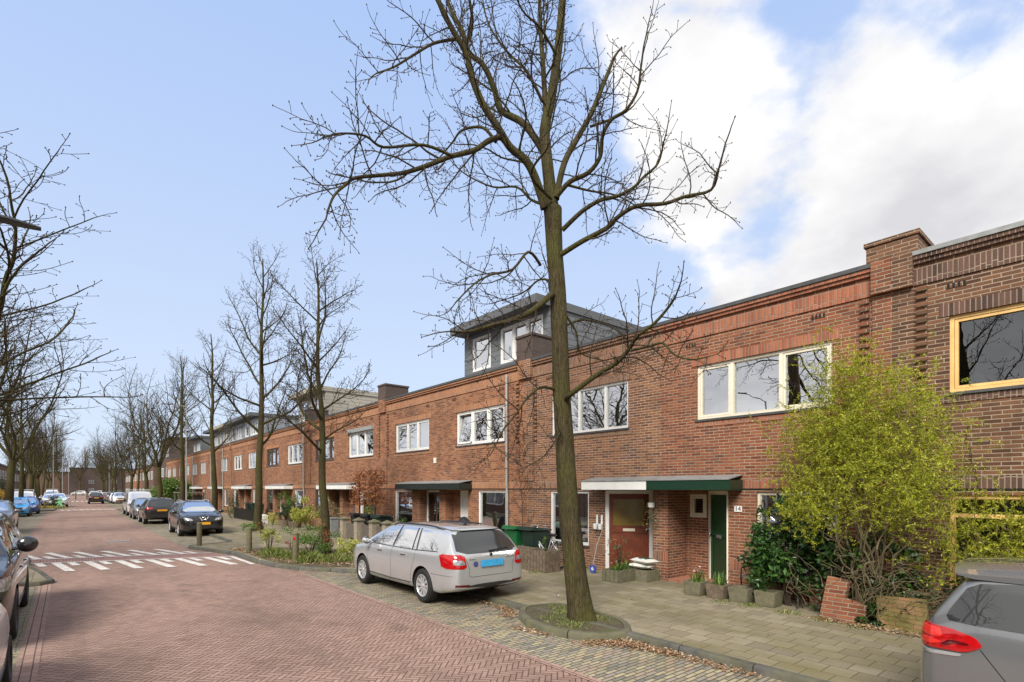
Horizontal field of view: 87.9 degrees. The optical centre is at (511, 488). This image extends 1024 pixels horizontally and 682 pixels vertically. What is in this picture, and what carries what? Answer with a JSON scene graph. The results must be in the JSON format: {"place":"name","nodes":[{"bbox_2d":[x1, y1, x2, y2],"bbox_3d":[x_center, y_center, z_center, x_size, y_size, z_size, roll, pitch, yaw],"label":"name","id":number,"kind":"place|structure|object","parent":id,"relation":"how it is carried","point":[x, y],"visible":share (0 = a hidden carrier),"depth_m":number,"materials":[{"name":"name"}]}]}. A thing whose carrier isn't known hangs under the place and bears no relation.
{"place":"outdoors","nodes":[
{"label":"outdoors","id":0,"kind":"place"},
{"bbox_2d":[28,503,54,581],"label":"pavement","id":1,"kind":"structure","parent":0,"point":[34,575],"depth_m":12.93,"materials":[{"name":"concrete"}]},
{"bbox_2d":[0,214,40,230],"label":"street lamp","id":2,"kind":"object","parent":1,"relation":"on","point":[4,219],"visible":1,"depth_m":8.04,"materials":[{"name":"grey metal"}]},
{"bbox_2d":[1,413,68,501],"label":"street tree","id":3,"kind":"object","parent":1,"relation":"on","point":[38,474],"visible":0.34,"depth_m":79.95,"materials":[{"name":"brown plant"}]},
{"bbox_2d":[0,279,76,444],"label":"street tree","id":4,"kind":"object","parent":1,"relation":"on","point":[5,371],"visible":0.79,"depth_m":24.52,"materials":[{"name":"brown plant"}]},
{"bbox_2d":[0,388,80,490],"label":"street tree","id":5,"kind":"object","parent":1,"relation":"on","point":[31,471],"visible":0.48,"depth_m":57.91,"materials":[{"name":"brown plant"}]},
{"bbox_2d":[0,128,142,419],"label":"street tree","id":6,"kind":"object","parent":1,"relation":"on","point":[6,280],"visible":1,"depth_m":13.09,"materials":[{"name":"brown plant"}]},
{"bbox_2d":[65,439,95,490],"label":"street tree","id":7,"kind":"object","parent":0,"point":[81,468],"visible":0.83,"depth_m":172.04,"materials":[{"name":"brown plant"}]},
{"bbox_2d":[114,512,225,546],"bbox_3d":[-23.774,2.196,35.139,2.050,0.001,38.000,0,0,-40],"label":"parking strip","id":8,"kind":"object","parent":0,"point":[161,528],"visible":0.6,"depth_m":25.31,"materials":[{"name":"brick"}]},
{"bbox_2d":[123,490,151,515],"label":"panel van","id":9,"kind":"object","parent":8,"relation":"on","point":[129,496],"visible":0.55,"depth_m":43.69,"materials":[{"name":"white paint"}]},
{"bbox_2d":[136,497,174,523],"bbox_3d":[-22.844,1.383,34.225,2.160,1.635,4.474,0,0,-40],"label":"crossover car","id":10,"kind":"object","parent":8,"relation":"on","point":[155,508],"visible":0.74,"depth_m":32.56,"materials":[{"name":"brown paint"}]},
{"bbox_2d":[168,499,223,535],"bbox_3d":[-15.494,1.377,25.964,2.160,1.647,4.474,0,0,-40],"label":"suv car","id":11,"kind":"object","parent":8,"relation":"on","point":[185,515],"visible":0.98,"depth_m":24.77,"materials":[{"name":"black paint"}]},
{"bbox_2d":[28,494,591,681],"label":"road","id":12,"kind":"structure","parent":0,"point":[213,621],"depth_m":8.34,"materials":[{"name":"brick"}]},
{"bbox_2d":[11,586,37,680],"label":"parking strip","id":13,"kind":"object","parent":12,"relation":"on","point":[24,615],"depth_m":8.57,"materials":[{"name":"brick"}]},
{"bbox_2d":[0,603,12,681],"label":"hatchback car","id":14,"kind":"object","parent":13,"relation":"on","point":[6,655],"visible":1,"depth_m":5.59,"materials":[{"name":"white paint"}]},
{"bbox_2d":[0,512,38,638],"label":"suv car","id":15,"kind":"object","parent":13,"relation":"on","point":[16,546],"visible":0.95,"depth_m":8.19,"materials":[{"name":"black paint"}]},
{"bbox_2d":[11,584,51,681],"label":"border line","id":16,"kind":"object","parent":12,"relation":"on","point":[27,666],"visible":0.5,"depth_m":7.60,"materials":[{"name":"brick"}]},
{"bbox_2d":[18,511,47,536],"bbox_3d":[-31.464,2.196,33.647,2.250,0.001,44.000,0,0,-40],"label":"parking strip","id":17,"kind":"object","parent":12,"relation":"on","point":[27,525],"depth_m":35.27,"materials":[{"name":"brick"}]},
{"bbox_2d":[0,500,19,527],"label":"suv car","id":18,"kind":"object","parent":17,"relation":"on","point":[9,509],"visible":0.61,"depth_m":26.23,"materials":[{"name":"grey paint"}]},
{"bbox_2d":[14,497,34,516],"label":"hatchback car","id":19,"kind":"object","parent":17,"relation":"on","point":[23,505],"visible":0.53,"depth_m":41.28,"materials":[{"name":"blue paint"}]},
{"bbox_2d":[0,381,58,496],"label":"street tree","id":20,"kind":"object","parent":17,"relation":"on","point":[21,477],"visible":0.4,"depth_m":46.15,"materials":[{"name":"brown plant"}]},
{"bbox_2d":[0,287,100,503],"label":"street tree","id":21,"kind":"object","parent":17,"relation":"on","point":[10,480],"visible":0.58,"depth_m":36.11,"materials":[{"name":"brown plant"}]},
{"bbox_2d":[28,508,55,586],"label":"kerb","id":22,"kind":"structure","parent":12,"relation":"on","point":[49,580],"depth_m":12.36,"materials":[{"name":"concrete"}]},
{"bbox_2d":[30,553,222,562],"bbox_3d":[-11.997,2.195,16.793,5.568,0.001,1.123,0,0,-19],"label":"speed hump","id":23,"kind":"object","parent":12,"relation":"on","point":[128,558],"visible":1,"depth_m":16.64,"materials":[{"name":"brick"}]},
{"bbox_2d":[28,501,253,570],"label":"road marking","id":24,"kind":"object","parent":12,"relation":"on","point":[60,565],"visible":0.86,"depth_m":16.32,"materials":[{"name":"white paint"}]},
{"bbox_2d":[144,476,193,501],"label":"green hedge","id":25,"kind":"object","parent":12,"relation":"on","point":[168,489],"visible":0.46,"depth_m":57.57,"materials":[{"name":"green plant"}]},
{"bbox_2d":[189,452,198,499],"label":"brick house","id":26,"kind":"structure","parent":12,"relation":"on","point":[195,469],"depth_m":57.27,"materials":[{"name":"brown brick"}]},
{"bbox_2d":[179,435,209,499],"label":"brick house","id":27,"kind":"structure","parent":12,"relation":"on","point":[199,445],"depth_m":60.21,"materials":[{"name":"brown brick"}]},
{"bbox_2d":[193,429,218,500],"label":"brick house","id":28,"kind":"structure","parent":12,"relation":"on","point":[203,470],"depth_m":53.68,"materials":[{"name":"brown brick"}]},
{"bbox_2d":[207,423,230,511],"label":"brick house","id":29,"kind":"structure","parent":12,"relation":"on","point":[221,439],"depth_m":50.38,"materials":[{"name":"brown brick"}]},
{"bbox_2d":[217,418,243,512],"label":"brick house","id":30,"kind":"structure","parent":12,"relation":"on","point":[224,487],"depth_m":46.60,"materials":[{"name":"brown brick"}]},
{"bbox_2d":[237,435,257,508],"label":"brick house","id":31,"kind":"structure","parent":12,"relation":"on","point":[250,458],"depth_m":39.92,"materials":[{"name":"brown brick"}]},
{"bbox_2d":[229,412,298,512],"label":"brick house","id":32,"kind":"structure","parent":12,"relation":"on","point":[237,462],"depth_m":42.86,"materials":[{"name":"brown brick"}]},
{"bbox_2d":[262,428,282,519],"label":"brick house","id":33,"kind":"structure","parent":12,"relation":"on","point":[272,468],"depth_m":35.63,"materials":[{"name":"brown brick"}]},
{"bbox_2d":[267,448,278,466],"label":"window","id":34,"kind":"structure","parent":33,"relation":"in","point":[272,454],"depth_m":35.80,"materials":[{"name":"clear glass"}]},
{"bbox_2d":[305,408,340,529],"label":"brick house","id":35,"kind":"structure","parent":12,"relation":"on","point":[333,458],"depth_m":28.18,"materials":[{"name":"brown brick"}]},
{"bbox_2d":[315,437,333,461],"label":"window","id":36,"kind":"structure","parent":35,"relation":"in","point":[329,441],"depth_m":28.19,"materials":[{"name":"white glass"}]},
{"bbox_2d":[330,400,383,521],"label":"brick house","id":37,"kind":"structure","parent":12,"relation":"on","point":[363,448],"depth_m":24.96,"materials":[{"name":"brown brick"}]},
{"bbox_2d":[348,429,372,458],"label":"window","id":38,"kind":"structure","parent":37,"relation":"in","point":[361,445],"depth_m":25.04,"materials":[{"name":"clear glass"}]},
{"bbox_2d":[377,383,441,522],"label":"brick house","id":39,"kind":"structure","parent":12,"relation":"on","point":[412,444],"depth_m":21.23,"materials":[{"name":"brown brick"}]},
{"bbox_2d":[396,490,411,521],"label":"window","id":40,"kind":"structure","parent":39,"relation":"in","point":[403,499],"depth_m":21.93,"materials":[{"name":"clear glass"}]},
{"bbox_2d":[394,419,428,453],"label":"window","id":41,"kind":"structure","parent":39,"relation":"in","point":[413,436],"depth_m":21.36,"materials":[{"name":"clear glass"}]},
{"bbox_2d":[428,492,438,520],"bbox_3d":[-2.924,1.102,20.496,0.100,1.916,1.196,0,0,-40],"label":"door","id":42,"kind":"structure","parent":39,"relation":"in","point":[433,496],"depth_m":20.68,"materials":[{"name":"brown paint"}]},
{"bbox_2d":[298,573,604,681],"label":"border line","id":43,"kind":"object","parent":12,"relation":"on","point":[573,672],"visible":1,"depth_m":7.81,"materials":[{"name":"concrete"}]},
{"bbox_2d":[117,509,829,681],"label":"kerb","id":44,"kind":"structure","parent":12,"relation":"on","point":[771,672],"depth_m":7.41,"materials":[{"name":"concrete"}]},
{"bbox_2d":[429,293,640,531],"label":"brick house","id":45,"kind":"structure","parent":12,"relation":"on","point":[480,496],"depth_m":17.77,"materials":[{"name":"red brick"}]},
{"bbox_2d":[455,404,504,446],"bbox_3d":[-1.040,-2.067,17.867,0.256,1.225,2.750,0,0,-40],"label":"window","id":46,"kind":"structure","parent":45,"relation":"in","point":[470,434],"depth_m":17.95,"materials":[{"name":"white glass"}]},
{"bbox_2d":[479,491,505,531],"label":"window","id":47,"kind":"structure","parent":45,"relation":"in","point":[492,504],"depth_m":17.36,"materials":[{"name":"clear glass"}]},
{"bbox_2d":[524,323,660,578],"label":"brick house","id":48,"kind":"structure","parent":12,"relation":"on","point":[617,432],"depth_m":13.61,"materials":[{"name":"red brick"}]},
{"bbox_2d":[549,491,588,547],"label":"window","id":49,"kind":"structure","parent":48,"relation":"in","point":[583,496],"depth_m":14.42,"materials":[{"name":"white glass"}]},
{"bbox_2d":[550,380,628,436],"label":"window","id":50,"kind":"structure","parent":48,"relation":"in","point":[602,408],"depth_m":13.85,"materials":[{"name":"white glass"}]},
{"bbox_2d":[609,494,648,567],"bbox_3d":[2.984,1.100,13.543,0.998,1.924,0.125,0,0,7],"label":"door","id":51,"kind":"structure","parent":48,"relation":"in","point":[627,513],"depth_m":13.56,"materials":[{"name":"red wood"}]},
{"bbox_2d":[646,228,933,603],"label":"brick house","id":52,"kind":"structure","parent":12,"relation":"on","point":[715,462],"depth_m":10.76,"materials":[{"name":"red brick"}]},
{"bbox_2d":[690,494,706,517],"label":"window","id":53,"kind":"structure","parent":52,"relation":"in","point":[693,497],"depth_m":12.54,"materials":[{"name":"beige wood"}]},
{"bbox_2d":[708,494,725,582],"bbox_3d":[4.533,1.100,11.657,0.125,1.925,1.073,0,0,3],"label":"door","id":54,"kind":"structure","parent":52,"relation":"in","point":[718,502],"depth_m":11.72,"materials":[{"name":"green wood"}]},
{"bbox_2d":[695,341,831,421],"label":"window","id":55,"kind":"structure","parent":52,"relation":"in","point":[752,383],"depth_m":10.67,"materials":[{"name":"white glass"}]},
{"bbox_2d":[758,492,839,575],"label":"window","id":56,"kind":"structure","parent":52,"relation":"in","point":[765,496],"depth_m":10.30,"materials":[{"name":"white glass"}]},
{"bbox_2d":[0,0,1023,471],"label":"sky","id":57,"kind":"structure","parent":0,"point":[857,123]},
{"bbox_2d":[120,509,921,681],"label":"pavement","id":58,"kind":"structure","parent":0,"point":[834,651],"depth_m":8.21,"materials":[{"name":"tile"}]},
{"bbox_2d":[89,436,125,491],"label":"street tree","id":59,"kind":"object","parent":58,"relation":"on","point":[102,470],"visible":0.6,"depth_m":125.00,"materials":[{"name":"brown plant"}]},
{"bbox_2d":[84,419,135,491],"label":"street tree","id":60,"kind":"object","parent":58,"relation":"on","point":[114,477],"visible":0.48,"depth_m":98.91,"materials":[{"name":"brown plant"}]},
{"bbox_2d":[98,406,156,490],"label":"street tree","id":61,"kind":"object","parent":58,"relation":"on","point":[125,459],"visible":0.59,"depth_m":79.11,"materials":[{"name":"brown plant"}]},
{"bbox_2d":[102,381,191,489],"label":"street tree","id":62,"kind":"object","parent":58,"relation":"on","point":[143,467],"visible":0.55,"depth_m":61.83,"materials":[{"name":"brown plant"}]},
{"bbox_2d":[100,350,210,496],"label":"street tree","id":63,"kind":"object","parent":58,"relation":"on","point":[157,464],"visible":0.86,"depth_m":52.69,"materials":[{"name":"brown plant"}]},
{"bbox_2d":[151,350,210,499],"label":"street tree","id":64,"kind":"object","parent":58,"relation":"on","point":[182,472],"visible":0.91,"depth_m":43.76,"materials":[{"name":"brown plant"}]},
{"bbox_2d":[169,329,242,510],"bbox_3d":[-19.785,-4.247,34.893,4.634,12.795,3.904,0,0,-40],"label":"street tree","id":65,"kind":"object","parent":58,"relation":"on","point":[213,450],"visible":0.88,"depth_m":35.05,"materials":[{"name":"brown plant"}]},
{"bbox_2d":[234,507,253,520],"bbox_3d":[-17.776,1.720,35.473,0.090,0.800,6.270,0,0,-40],"label":"slatted fence","id":66,"kind":"object","parent":58,"relation":"on","point":[243,513],"visible":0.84,"depth_m":35.58,"materials":[{"name":"grey wood"}]},
{"bbox_2d":[185,237,321,530],"bbox_3d":[-12.735,-5.483,26.142,5.734,15.266,5.433,0,0,-40],"label":"street tree","id":67,"kind":"object","parent":58,"relation":"on","point":[258,473],"visible":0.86,"depth_m":26.74,"materials":[{"name":"brown plant"}]},
{"bbox_2d":[243,545,353,566],"bbox_3d":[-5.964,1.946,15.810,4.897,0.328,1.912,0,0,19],"label":"grass","id":68,"kind":"structure","parent":58,"relation":"on","point":[307,556],"depth_m":15.37,"materials":[{"name":"green plant"}]},
{"bbox_2d":[280,522,342,553],"bbox_3d":[-6.354,1.594,17.030,1.905,1.048,1.576,0,0,42],"label":"bed shrub","id":69,"kind":"object","parent":68,"relation":"on","point":[313,541],"visible":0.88,"depth_m":17.01,"materials":[{"name":"green plant"}]},
{"bbox_2d":[258,230,375,553],"bbox_3d":[-6.529,-2.953,17.004,3.672,10.206,3.813,0,0,1],"label":"street tree","id":70,"kind":"object","parent":68,"relation":"on","point":[324,505],"visible":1,"depth_m":17.23,"materials":[{"name":"brown plant"}]},
{"bbox_2d":[333,537,361,554],"bbox_3d":[-4.820,1.793,15.926,0.962,0.651,1.249,0,0,-40],"label":"bed shrub","id":71,"kind":"object","parent":68,"relation":"on","point":[344,549],"visible":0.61,"depth_m":15.85,"materials":[{"name":"yellow plant"}]},
{"bbox_2d":[289,496,320,529],"bbox_3d":[-10.467,1.225,26.945,1.715,1.802,1.935,0,0,-40],"label":"variegated shrub","id":72,"kind":"object","parent":58,"relation":"on","point":[300,513],"visible":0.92,"depth_m":26.87,"materials":[{"name":"yellow plant"}]},
{"bbox_2d":[273,385,377,524],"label":"brick house","id":73,"kind":"structure","parent":58,"relation":"on","point":[295,469],"depth_m":32.04,"materials":[{"name":"brown brick"}]},
{"bbox_2d":[287,443,301,464],"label":"window","id":74,"kind":"structure","parent":73,"relation":"in","point":[294,453],"depth_m":32.36,"materials":[{"name":"clear glass"}]},
{"bbox_2d":[347,466,370,515],"bbox_3d":[-6.585,0.577,22.990,0.972,3.087,1.346,0,0,-40],"label":"espalier tree","id":75,"kind":"object","parent":58,"relation":"on","point":[358,501],"visible":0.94,"depth_m":22.87,"materials":[{"name":"brown plant"}]},
{"bbox_2d":[361,467,391,514],"bbox_3d":[-5.678,0.606,21.797,0.991,3.030,1.348,0,0,-40],"label":"espalier tree","id":76,"kind":"object","parent":58,"relation":"on","point":[375,496],"visible":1,"depth_m":21.75,"materials":[{"name":"brown plant"}]},
{"bbox_2d":[501,525,522,545],"bbox_3d":[0.145,1.589,15.393,0.798,1.056,0.615,0,0,-42],"label":"wheelie bin","id":77,"kind":"object","parent":58,"relation":"on","point":[513,534],"visible":0.27,"depth_m":15.12,"materials":[{"name":"green plastic"}]},
{"bbox_2d":[482,408,548,525],"bbox_3d":[0.144,-0.089,15.561,1.918,4.420,2.542,0,0,-7],"label":"climbing plant","id":78,"kind":"object","parent":58,"relation":"on","point":[527,493],"visible":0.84,"depth_m":15.69,"materials":[{"name":"brown plant"}]},
{"bbox_2d":[518,526,551,548],"bbox_3d":[0.637,1.589,14.961,0.798,1.056,0.615,0,0,-38],"label":"wheelie bin","id":79,"kind":"object","parent":58,"relation":"on","point":[532,536],"visible":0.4,"depth_m":14.77,"materials":[{"name":"green plastic"}]},
{"bbox_2d":[525,548,559,572],"bbox_3d":[0.790,1.848,13.729,0.547,0.544,0.786,0,0,-40],"label":"concrete planter","id":80,"kind":"object","parent":58,"relation":"on","point":[541,560],"visible":0.98,"depth_m":13.48,"materials":[{"name":"concrete"}]},
{"bbox_2d":[602,565,640,582],"bbox_3d":[2.649,1.983,12.386,1.145,0.273,0.475,0,0,-40],"label":"concrete planter","id":81,"kind":"object","parent":58,"relation":"on","point":[614,576],"visible":0.66,"depth_m":12.03,"materials":[{"name":"concrete"}]},
{"bbox_2d":[635,569,659,582],"bbox_3d":[3.104,1.995,12.200,0.480,0.250,0.340,0,0,-40],"label":"step block","id":82,"kind":"object","parent":58,"relation":"on","point":[647,575],"depth_m":12.07,"materials":[{"name":"concrete"}]},
{"bbox_2d":[683,579,709,595],"bbox_3d":[3.700,1.985,10.650,0.378,0.270,0.378,0,0,-40],"label":"concrete planter","id":83,"kind":"object","parent":58,"relation":"on","point":[694,588],"visible":0.81,"depth_m":10.52,"materials":[{"name":"concrete"}]},
{"bbox_2d":[705,581,732,598],"bbox_3d":[4.026,1.985,10.323,0.378,0.270,0.378,0,0,-40],"label":"concrete planter","id":84,"kind":"object","parent":58,"relation":"on","point":[716,591],"visible":0.83,"depth_m":10.19,"materials":[{"name":"concrete"}]},
{"bbox_2d":[528,570,920,635],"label":"weeds","id":85,"kind":"object","parent":58,"relation":"on","point":[783,611],"visible":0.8,"depth_m":9.05,"materials":[{"name":"green plant"}]},
{"bbox_2d":[728,584,755,603],"bbox_3d":[4.322,1.985,9.971,0.378,0.270,0.378,0,0,-40],"label":"concrete planter","id":86,"kind":"object","parent":58,"relation":"on","point":[744,594],"visible":0.91,"depth_m":9.86,"materials":[{"name":"concrete"}]},
{"bbox_2d":[754,588,783,607],"bbox_3d":[4.646,1.985,9.616,0.378,0.270,0.378,0,0,-40],"label":"concrete planter","id":87,"kind":"object","parent":58,"relation":"on","point":[771,598],"visible":0.93,"depth_m":9.51,"materials":[{"name":"concrete"}]},
{"bbox_2d":[737,493,839,607],"bbox_3d":[5.018,1.100,9.612,1.090,2.053,1.789,0,0,-40],"label":"laurel shrub","id":88,"kind":"object","parent":58,"relation":"on","point":[772,559],"visible":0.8,"depth_m":9.62,"materials":[{"name":"green plant"}]},
{"bbox_2d":[819,576,868,622],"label":"brick wall","id":89,"kind":"structure","parent":58,"relation":"on","point":[837,603],"depth_m":8.52,"materials":[{"name":"red brick"}]},
{"bbox_2d":[804,615,920,637],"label":"fallen leaves","id":90,"kind":"object","parent":58,"relation":"on","point":[874,628],"visible":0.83,"depth_m":8.05,"materials":[{"name":"brown plant"}]},
{"bbox_2d":[778,531,964,626],"bbox_3d":[5.958,1.395,8.303,1.088,1.500,3.685,0,0,-40],"label":"ivy","id":91,"kind":"object","parent":58,"relation":"on","point":[902,576],"visible":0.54,"depth_m":8.46,"materials":[{"name":"green plant"}]},
{"bbox_2d":[786,541,963,618],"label":"bare stems","id":92,"kind":"object","parent":58,"relation":"on","point":[885,564],"visible":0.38,"depth_m":8.25,"materials":[{"name":"brown plant"}]},
{"bbox_2d":[748,320,1005,612],"bbox_3d":[5.676,-0.375,8.546,2.479,4.810,3.078,0,0,-17],"label":"willow shrub","id":93,"kind":"object","parent":58,"relation":"on","point":[907,492],"visible":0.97,"depth_m":8.37,"materials":[{"name":"green plant"}]},
{"bbox_2d":[810,540,970,629],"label":"dry twigs","id":94,"kind":"object","parent":58,"relation":"on","point":[878,576],"visible":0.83,"depth_m":8.05,"materials":[{"name":"brown plant"}]},
{"bbox_2d":[876,595,928,633],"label":"brick wall","id":95,"kind":"structure","parent":58,"relation":"on","point":[888,618],"depth_m":7.92,"materials":[{"name":"beige brick"}]},
{"bbox_2d":[885,470,1023,590],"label":"hedge","id":96,"kind":"object","parent":58,"relation":"on","point":[1014,549],"visible":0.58,"depth_m":7.59,"materials":[{"name":"green plant"}]},
{"bbox_2d":[300,571,783,681],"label":"parking strip","id":97,"kind":"object","parent":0,"point":[606,663],"visible":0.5,"depth_m":7.47,"materials":[{"name":"brick"}]},
{"bbox_2d":[353,520,521,601],"bbox_3d":[-1.874,1.437,11.754,2.160,1.502,4.697,0,0,-40],"label":"estate car","id":98,"kind":"object","parent":97,"relation":"on","point":[429,561],"visible":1,"depth_m":10.26,"materials":[{"name":"silver paint"}]},
{"bbox_2d":[466,597,552,635],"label":"fallen leaves","id":99,"kind":"object","parent":97,"relation":"on","point":[510,610],"visible":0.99,"depth_m":9.20,"materials":[{"name":"brown plant"}]},
{"bbox_2d":[525,605,623,631],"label":"tree pit soil","id":100,"kind":"object","parent":97,"relation":"on","point":[534,613],"visible":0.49,"depth_m":8.40,"materials":[{"name":"brown soil"}]},
{"bbox_2d":[272,0,742,621],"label":"street tree","id":101,"kind":"object","parent":100,"relation":"on","point":[548,194],"visible":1,"depth_m":8.37,"materials":[{"name":"brown plant"}]},
{"bbox_2d":[540,604,613,630],"bbox_3d":[0.928,2.083,8.741,1.349,0.050,1.611,0,0,-40],"label":"moss","id":102,"kind":"object","parent":100,"relation":"on","point":[567,620],"visible":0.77,"depth_m":8.53,"materials":[{"name":"green plant"}]},
{"bbox_2d":[519,603,631,640],"bbox_3d":[0.938,2.152,8.618,1.469,0.135,2.292,0,0,-40],"label":"tree pit kerb","id":103,"kind":"object","parent":97,"relation":"on","point":[526,619],"visible":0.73,"depth_m":7.90,"materials":[{"name":"grey concrete"}]},
{"bbox_2d":[571,637,762,676],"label":"fallen leaves","id":104,"kind":"object","parent":97,"relation":"on","point":[623,642],"visible":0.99,"depth_m":7.18,"materials":[{"name":"brown plant"}]},
{"bbox_2d":[921,557,1023,681],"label":"suv car","id":105,"kind":"object","parent":97,"relation":"on","point":[972,628],"visible":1,"depth_m":4.24,"materials":[{"name":"grey paint"}]},
{"label":"ground","id":106,"kind":"structure","parent":0,"visible":0},
{"bbox_2d":[25,472,69,494],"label":"end building","id":107,"kind":"structure","parent":106,"relation":"on","point":[65,484],"depth_m":190.34,"materials":[{"name":"brick"}]},
{"bbox_2d":[69,467,127,493],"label":"end building","id":108,"kind":"structure","parent":106,"relation":"on","point":[90,481],"depth_m":188.03,"materials":[{"name":"brown brick"}]},
{"bbox_2d":[159,437,192,478],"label":"apartment block","id":109,"kind":"structure","parent":106,"relation":"on","point":[164,465],"depth_m":75.06,"materials":[{"name":"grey brick"}]},
{"bbox_2d":[891,220,1023,616],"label":"brick house","id":110,"kind":"structure","parent":106,"relation":"on","point":[962,298],"depth_m":8.35,"materials":[{"name":"brown brick"}]},
{"bbox_2d":[946,302,1023,395],"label":"window","id":111,"kind":"structure","parent":110,"relation":"in","point":[955,387],"depth_m":8.14,"materials":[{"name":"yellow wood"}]},
{"bbox_2d":[946,495,1023,591],"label":"window","id":112,"kind":"structure","parent":110,"relation":"in","point":[1011,497],"depth_m":8.18,"materials":[{"name":"yellow wood"}]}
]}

